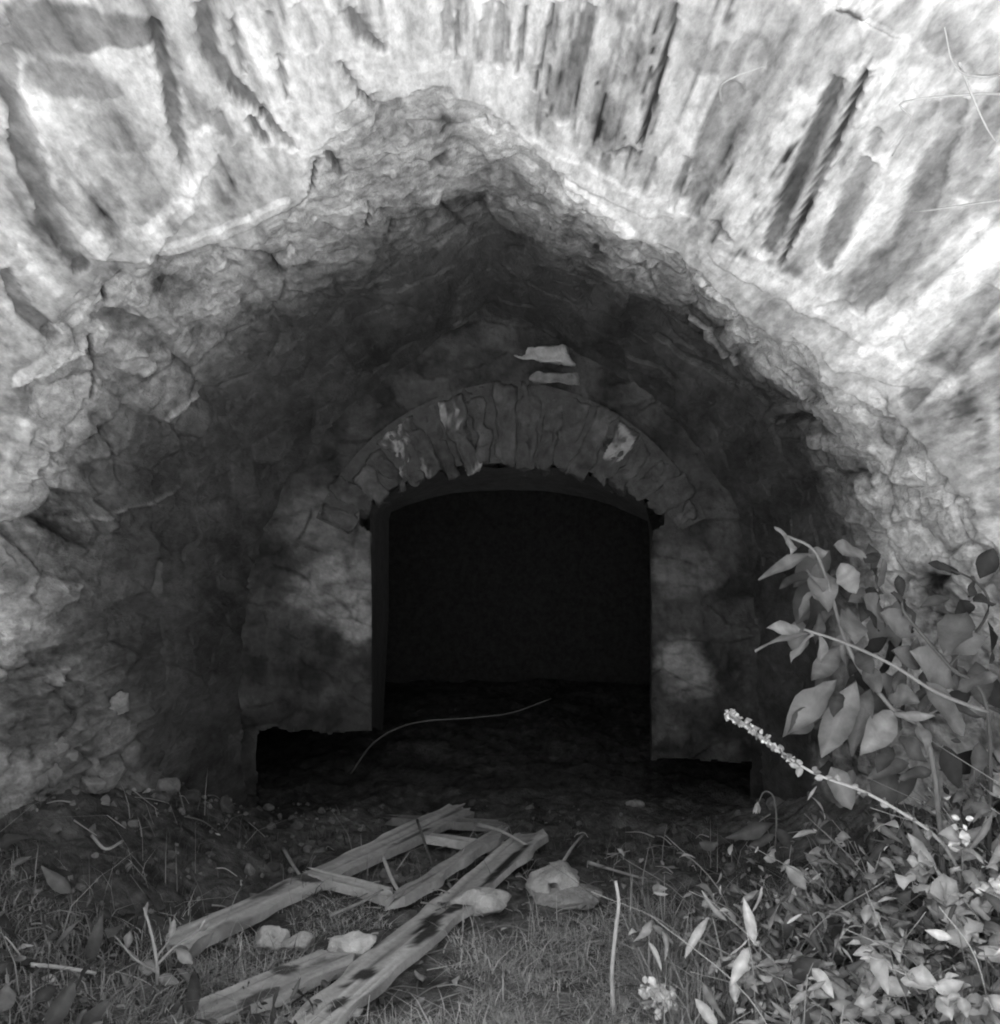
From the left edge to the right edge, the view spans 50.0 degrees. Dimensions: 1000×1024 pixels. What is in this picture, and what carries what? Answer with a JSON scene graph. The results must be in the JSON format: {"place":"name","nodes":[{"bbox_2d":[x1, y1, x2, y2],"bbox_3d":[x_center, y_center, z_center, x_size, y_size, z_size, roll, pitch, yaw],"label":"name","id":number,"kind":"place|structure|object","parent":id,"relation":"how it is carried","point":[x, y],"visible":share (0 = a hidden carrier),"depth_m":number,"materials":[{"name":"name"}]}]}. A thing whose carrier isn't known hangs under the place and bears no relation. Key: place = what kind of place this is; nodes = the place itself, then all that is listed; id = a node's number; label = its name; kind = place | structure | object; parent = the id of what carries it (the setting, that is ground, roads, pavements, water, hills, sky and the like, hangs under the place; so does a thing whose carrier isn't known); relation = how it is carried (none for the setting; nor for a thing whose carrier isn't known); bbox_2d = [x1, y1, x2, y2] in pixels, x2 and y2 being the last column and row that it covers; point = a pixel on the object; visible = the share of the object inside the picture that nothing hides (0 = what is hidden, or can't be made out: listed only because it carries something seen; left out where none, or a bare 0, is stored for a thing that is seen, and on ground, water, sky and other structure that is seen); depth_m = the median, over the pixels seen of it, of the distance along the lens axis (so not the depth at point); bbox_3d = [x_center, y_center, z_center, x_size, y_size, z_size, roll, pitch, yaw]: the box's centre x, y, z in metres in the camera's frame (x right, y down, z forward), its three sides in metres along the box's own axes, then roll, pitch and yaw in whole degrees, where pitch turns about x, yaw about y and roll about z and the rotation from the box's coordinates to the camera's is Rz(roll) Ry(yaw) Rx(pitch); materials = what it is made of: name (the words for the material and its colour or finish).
{"place":"outdoors","nodes":[
{"label":"outdoors","id":0,"kind":"place"},
{"bbox_2d":[0,678,992,1023],"bbox_3d":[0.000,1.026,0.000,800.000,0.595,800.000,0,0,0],"label":"ground","id":1,"kind":"structure","parent":0,"point":[580,746],"depth_m":3.85,"materials":[{"name":"black soil"}]},
{"bbox_2d":[29,962,96,974],"bbox_3d":[-0.961,1.005,2.360,0.013,0.073,0.151,0,0,41],"label":"stick","id":2,"kind":"object","parent":1,"relation":"on","point":[41,965],"visible":0.94,"depth_m":2.35,"materials":[{"name":"wood"}]},
{"bbox_2d":[79,776,106,793],"bbox_3d":[-1.255,0.838,3.302,0.076,0.058,0.063,0,0,-33],"label":"stone","id":3,"kind":"object","parent":1,"relation":"on","point":[93,784],"visible":1,"depth_m":3.28,"materials":[{"name":"grey stone"}]},
{"bbox_2d":[90,834,123,850],"bbox_3d":[-1.102,0.929,3.024,0.090,0.037,0.067,0,0,-30],"label":"stick","id":4,"kind":"object","parent":1,"relation":"on","point":[96,841],"visible":0.98,"depth_m":3.01,"materials":[{"name":"wood"}]},
{"bbox_2d":[114,902,210,994],"bbox_3d":[-0.800,1.035,2.543,0.228,0.222,0.064,0,0,3],"label":"branching seedling","id":5,"kind":"object","parent":1,"relation":"on","point":[184,956],"visible":0.96,"depth_m":2.54,"materials":[{"name":"grey plant"}]},
{"bbox_2d":[0,834,330,1023],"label":"undergrowth","id":6,"kind":"object","parent":1,"relation":"on","point":[58,1011],"visible":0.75,"depth_m":2.42,"materials":[{"name":"grey plant"}]},
{"bbox_2d":[156,777,180,793],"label":"stone","id":7,"kind":"object","parent":1,"relation":"on","point":[164,784],"visible":0.62,"depth_m":3.61,"materials":[{"name":"grey stone"}]},
{"bbox_2d":[167,948,354,1023],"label":"plank","id":8,"kind":"object","parent":1,"relation":"on","point":[339,963],"visible":0.84,"depth_m":2.60,"materials":[{"name":"grey wood"}]},
{"bbox_2d":[254,925,290,950],"bbox_3d":[-0.623,1.172,2.935,0.097,0.078,0.091,0,0,0],"label":"stone","id":9,"kind":"object","parent":1,"relation":"on","point":[279,935],"visible":0.75,"depth_m":2.92,"materials":[{"name":"grey stone"}]},
{"bbox_2d":[281,930,314,950],"bbox_3d":[-0.552,1.175,2.921,0.092,0.071,0.073,0,0,0],"label":"stone","id":10,"kind":"object","parent":1,"relation":"on","point":[308,937],"visible":0.86,"depth_m":2.90,"materials":[{"name":"grey stone"}]},
{"bbox_2d":[165,803,473,952],"bbox_3d":[-0.484,1.128,3.428,0.115,0.055,1.573,0,0,28],"label":"plank","id":11,"kind":"object","parent":1,"relation":"on","point":[265,904],"visible":0.87,"depth_m":3.23,"materials":[{"name":"grey wood"}]},
{"bbox_2d":[282,847,300,874],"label":"stick","id":12,"kind":"object","parent":11,"relation":"on","point":[285,852],"visible":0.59,"depth_m":3.42,"materials":[{"name":"wood"}]},
{"bbox_2d":[302,867,392,905],"bbox_3d":[-0.449,1.120,3.210,0.403,0.041,0.060,0,0,38],"label":"plank","id":13,"kind":"object","parent":1,"relation":"on","point":[348,885],"visible":0.81,"depth_m":3.19,"materials":[{"name":"grey wood"}]},
{"bbox_2d":[328,889,382,917],"bbox_3d":[-0.403,1.114,3.047,0.025,0.030,0.196,0,0,44],"label":"stick","id":14,"kind":"object","parent":13,"relation":"on","point":[339,911],"visible":0.99,"depth_m":3.02,"materials":[{"name":"grey wood"}]},
{"bbox_2d":[327,931,376,959],"bbox_3d":[-0.387,1.145,2.809,0.129,0.093,0.083,0,0,0],"label":"stone","id":15,"kind":"object","parent":1,"relation":"on","point":[359,943],"visible":0.75,"depth_m":2.79,"materials":[{"name":"grey stone"}]},
{"bbox_2d":[289,829,548,1023],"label":"plank","id":16,"kind":"object","parent":1,"relation":"on","point":[383,964],"visible":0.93,"depth_m":2.81,"materials":[{"name":"grey wood"}]},
{"bbox_2d":[475,822,526,844],"bbox_3d":[0.003,1.105,3.687,0.018,0.031,0.280,0,0,-39],"label":"stick","id":17,"kind":"object","parent":16,"relation":"on","point":[481,825],"visible":0.99,"depth_m":3.68,"materials":[{"name":"grey wood"}]},
{"bbox_2d":[416,819,433,867],"bbox_3d":[-0.253,1.125,3.632,0.011,0.064,0.391,0,0,-13],"label":"stick","id":18,"kind":"object","parent":1,"relation":"on","point":[424,842],"visible":0.85,"depth_m":3.63,"materials":[{"name":"grey wood"}]},
{"bbox_2d":[383,815,508,832],"bbox_3d":[-0.199,1.147,3.953,0.512,0.059,0.062,0,0,21],"label":"plank","id":19,"kind":"object","parent":1,"relation":"on","point":[466,824],"visible":0.56,"depth_m":3.91,"materials":[{"name":"grey wood"}]},
{"bbox_2d":[350,698,550,773],"bbox_3d":[-0.195,0.888,4.197,0.799,0.302,0.113,0,0,0],"label":"bramble stem","id":20,"kind":"object","parent":1,"relation":"on","point":[366,750],"visible":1,"depth_m":4.17,"materials":[{"name":"grey plant"}]},
{"bbox_2d":[0,782,919,1023],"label":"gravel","id":21,"kind":"structure","parent":1,"relation":"on","point":[225,804],"depth_m":3.41,"materials":[{"name":"grey gravel"}]},
{"bbox_2d":[423,833,504,853],"bbox_3d":[-0.122,1.148,3.713,0.423,0.045,0.053,0,0,18],"label":"plank","id":22,"kind":"object","parent":1,"relation":"on","point":[456,842],"visible":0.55,"depth_m":3.72,"materials":[{"name":"grey wood"}]},
{"bbox_2d":[384,825,508,910],"bbox_3d":[-0.138,1.115,3.394,0.069,0.048,0.859,0,0,24],"label":"plank","id":23,"kind":"object","parent":22,"relation":"on","point":[436,876],"visible":0.98,"depth_m":3.30,"materials":[{"name":"grey wood"}]},
{"bbox_2d":[381,855,398,889],"bbox_3d":[-0.323,1.088,3.204,0.012,0.037,0.299,0,0,-17],"label":"stick","id":24,"kind":"object","parent":23,"relation":"on","point":[394,884],"visible":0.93,"depth_m":3.24,"materials":[{"name":"grey wood"}]},
{"bbox_2d":[450,887,511,915],"bbox_3d":[-0.056,1.133,3.096,0.180,0.086,0.100,0,0,0],"label":"stone","id":25,"kind":"object","parent":1,"relation":"on","point":[488,900],"visible":0.9,"depth_m":3.07,"materials":[{"name":"grey stone"}]},
{"bbox_2d":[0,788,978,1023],"bbox_3d":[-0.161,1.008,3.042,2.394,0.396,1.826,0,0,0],"label":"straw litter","id":26,"kind":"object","parent":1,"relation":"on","point":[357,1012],"visible":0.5,"depth_m":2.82,"materials":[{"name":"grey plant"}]},
{"bbox_2d":[0,0,999,818],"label":"stone vault","id":27,"kind":"object","parent":1,"relation":"on","point":[250,250],"visible":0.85,"depth_m":2.81,"materials":[{"name":"stone"}]},
{"bbox_2d":[46,763,62,787],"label":"stone","id":28,"kind":"object","parent":27,"relation":"on","point":[54,774],"visible":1,"depth_m":3.16,"materials":[{"name":"grey stone"}]},
{"bbox_2d":[53,736,69,757],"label":"stone","id":29,"kind":"object","parent":27,"relation":"on","point":[62,744],"visible":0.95,"depth_m":3.18,"materials":[{"name":"grey stone"}]},
{"bbox_2d":[65,747,78,762],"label":"stone","id":30,"kind":"object","parent":27,"relation":"on","point":[72,755],"visible":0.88,"depth_m":3.21,"materials":[{"name":"grey stone"}]},
{"bbox_2d":[109,691,128,714],"bbox_3d":[-1.211,0.607,3.403,0.068,0.079,0.045,0,0,0],"label":"stone","id":31,"kind":"object","parent":27,"relation":"on","point":[119,701],"visible":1,"depth_m":3.39,"materials":[{"name":"grey stone"}]},
{"bbox_2d":[719,65,764,104],"bbox_3d":[0.461,-0.851,2.131,0.050,0.020,0.159,0,0,-20],"label":"root","id":32,"kind":"object","parent":27,"relation":"attached to","point":[720,95],"visible":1,"depth_m":2.11,"materials":[{"name":"grey plant"}]},
{"bbox_2d":[891,92,999,155],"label":"root","id":33,"kind":"object","parent":27,"relation":"attached to","point":[952,95],"visible":1,"depth_m":1.94,"materials":[{"name":"white plant"}]},
{"bbox_2d":[911,199,999,211],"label":"root","id":34,"kind":"object","parent":27,"relation":"attached to","point":[975,203],"visible":1,"depth_m":2.07,"materials":[{"name":"white plant"}]},
{"bbox_2d":[944,27,999,77],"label":"root","id":35,"kind":"object","parent":27,"relation":"attached to","point":[972,75],"visible":1,"depth_m":1.85,"materials":[{"name":"white plant"}]},
{"bbox_2d":[957,61,995,141],"bbox_3d":[0.840,-0.722,1.893,0.131,0.113,0.013,0,0,-39],"label":"root","id":36,"kind":"object","parent":27,"relation":"attached to","point":[969,88],"visible":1,"depth_m":1.89,"materials":[{"name":"white plant"}]},
{"bbox_2d":[238,303,764,807],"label":"end wall","id":37,"kind":"structure","parent":1,"relation":"on","point":[492,491],"depth_m":4.20,"materials":[{"name":"stone"}]},
{"bbox_2d":[526,860,579,892],"bbox_3d":[0.160,1.126,3.253,0.164,0.130,0.149,0,0,0],"label":"stone","id":38,"kind":"object","parent":1,"relation":"on","point":[546,879],"visible":0.74,"depth_m":3.22,"materials":[{"name":"grey stone"}]},
{"bbox_2d":[529,883,603,909],"bbox_3d":[0.200,1.153,3.212,0.218,0.064,0.133,0,0,-18],"label":"stone","id":39,"kind":"object","parent":1,"relation":"on","point":[570,897],"visible":0.84,"depth_m":3.17,"materials":[{"name":"grey stone"}]},
{"bbox_2d":[563,833,584,860],"bbox_3d":[0.251,1.124,3.591,0.022,0.045,0.223,0,0,23],"label":"stick","id":40,"kind":"object","parent":1,"relation":"on","point":[571,848],"visible":0.92,"depth_m":3.54,"materials":[{"name":"grey wood"}]},
{"bbox_2d":[588,860,639,877],"bbox_3d":[0.366,1.146,3.443,0.178,0.032,0.024,0,0,27],"label":"stick","id":41,"kind":"object","parent":1,"relation":"on","point":[606,868],"visible":0.94,"depth_m":3.45,"materials":[{"name":"grey wood"}]},
{"bbox_2d":[609,880,620,1022],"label":"dead stalk","id":42,"kind":"object","parent":1,"relation":"on","point":[611,978],"visible":0.96,"depth_m":2.50,"materials":[{"name":"grey plant"}]},
{"bbox_2d":[626,800,644,806],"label":"stone","id":43,"kind":"object","parent":1,"relation":"on","point":[634,803],"visible":1,"depth_m":4.23,"materials":[{"name":"grey stone"}]},
{"bbox_2d":[638,976,684,1023],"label":"leafy weed","id":44,"kind":"object","parent":1,"relation":"on","point":[653,987],"visible":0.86,"depth_m":2.39,"materials":[{"name":"white plant"}]},
{"bbox_2d":[728,941,787,1023],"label":"leafy weed","id":45,"kind":"object","parent":1,"relation":"on","point":[767,997],"visible":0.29,"depth_m":2.39,"materials":[{"name":"grey plant"}]},
{"bbox_2d":[725,791,792,849],"bbox_3d":[0.830,0.991,3.436,0.239,0.192,0.044,0,0,-13],"label":"nodding plant","id":46,"kind":"object","parent":1,"relation":"on","point":[754,831],"visible":0.95,"depth_m":3.44,"materials":[{"name":"grey plant"}]},
{"bbox_2d":[754,938,793,967],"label":"leafy weed","id":47,"kind":"object","parent":1,"relation":"on","point":[769,943],"visible":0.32,"depth_m":2.57,"materials":[{"name":"grey plant"}]},
{"bbox_2d":[591,706,999,1023],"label":"undergrowth","id":48,"kind":"object","parent":1,"relation":"on","point":[975,806],"visible":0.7,"depth_m":2.45,"materials":[{"name":"grey plant"}]},
{"bbox_2d":[757,950,847,1023],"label":"leafy weed","id":49,"kind":"object","parent":1,"relation":"on","point":[836,979],"visible":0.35,"depth_m":2.35,"materials":[{"name":"grey plant"}]},
{"bbox_2d":[799,900,859,969],"bbox_3d":[0.796,1.018,2.536,0.155,0.193,0.109,0,0,36],"label":"leafy weed","id":50,"kind":"object","parent":1,"relation":"on","point":[834,906],"visible":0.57,"depth_m":2.53,"materials":[{"name":"grey plant"}]},
{"bbox_2d":[724,709,969,917],"bbox_3d":[0.753,0.718,2.298,0.546,0.594,0.046,0,0,0],"label":"flowering stalk","id":51,"kind":"object","parent":1,"relation":"on","point":[733,716],"visible":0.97,"depth_m":2.30,"materials":[{"name":"grey plant"}]},
{"bbox_2d":[848,865,882,911],"bbox_3d":[0.917,0.966,2.713,0.086,0.176,0.130,0,0,0],"label":"leafy weed","id":52,"kind":"object","parent":1,"relation":"on","point":[858,876],"visible":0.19,"depth_m":2.68,"materials":[{"name":"grey plant"}]},
{"bbox_2d":[829,965,910,1023],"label":"leafy weed","id":53,"kind":"object","parent":1,"relation":"on","point":[859,1006],"visible":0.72,"depth_m":2.16,"materials":[{"name":"grey plant"}]},
{"bbox_2d":[837,901,902,974],"bbox_3d":[0.830,0.981,2.386,0.132,0.227,0.151,0,0,42],"label":"leafy weed","id":54,"kind":"object","parent":1,"relation":"on","point":[867,909],"visible":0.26,"depth_m":2.38,"materials":[{"name":"grey plant"}]},
{"bbox_2d":[755,526,999,948],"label":"broad leaved shrub","id":55,"kind":"object","parent":1,"relation":"on","point":[859,708],"visible":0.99,"depth_m":2.47,"materials":[{"name":"grey plant"}]},
{"bbox_2d":[845,926,957,1018],"bbox_3d":[0.837,0.978,2.251,0.245,0.201,0.141,0,0,0],"label":"leafy weed","id":56,"kind":"object","parent":1,"relation":"on","point":[899,945],"visible":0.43,"depth_m":2.23,"materials":[{"name":"grey plant"}]},
{"bbox_2d":[860,956,999,1023],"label":"leafy weed","id":57,"kind":"object","parent":1,"relation":"on","point":[949,999],"visible":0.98,"depth_m":2.06,"materials":[{"name":"grey plant"}]},
{"bbox_2d":[895,850,999,984],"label":"leafy weed","id":58,"kind":"object","parent":1,"relation":"on","point":[971,929],"visible":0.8,"depth_m":2.20,"materials":[{"name":"grey plant"}]},
{"bbox_2d":[937,815,999,961],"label":"leafy weed","id":59,"kind":"object","parent":1,"relation":"on","point":[955,837],"visible":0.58,"depth_m":2.24,"materials":[{"name":"grey plant"}]},
{"bbox_2d":[0,770,999,1023],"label":"grass","id":60,"kind":"structure","parent":0,"point":[674,966],"depth_m":2.67,"materials":[{"name":"plant"}]}
]}

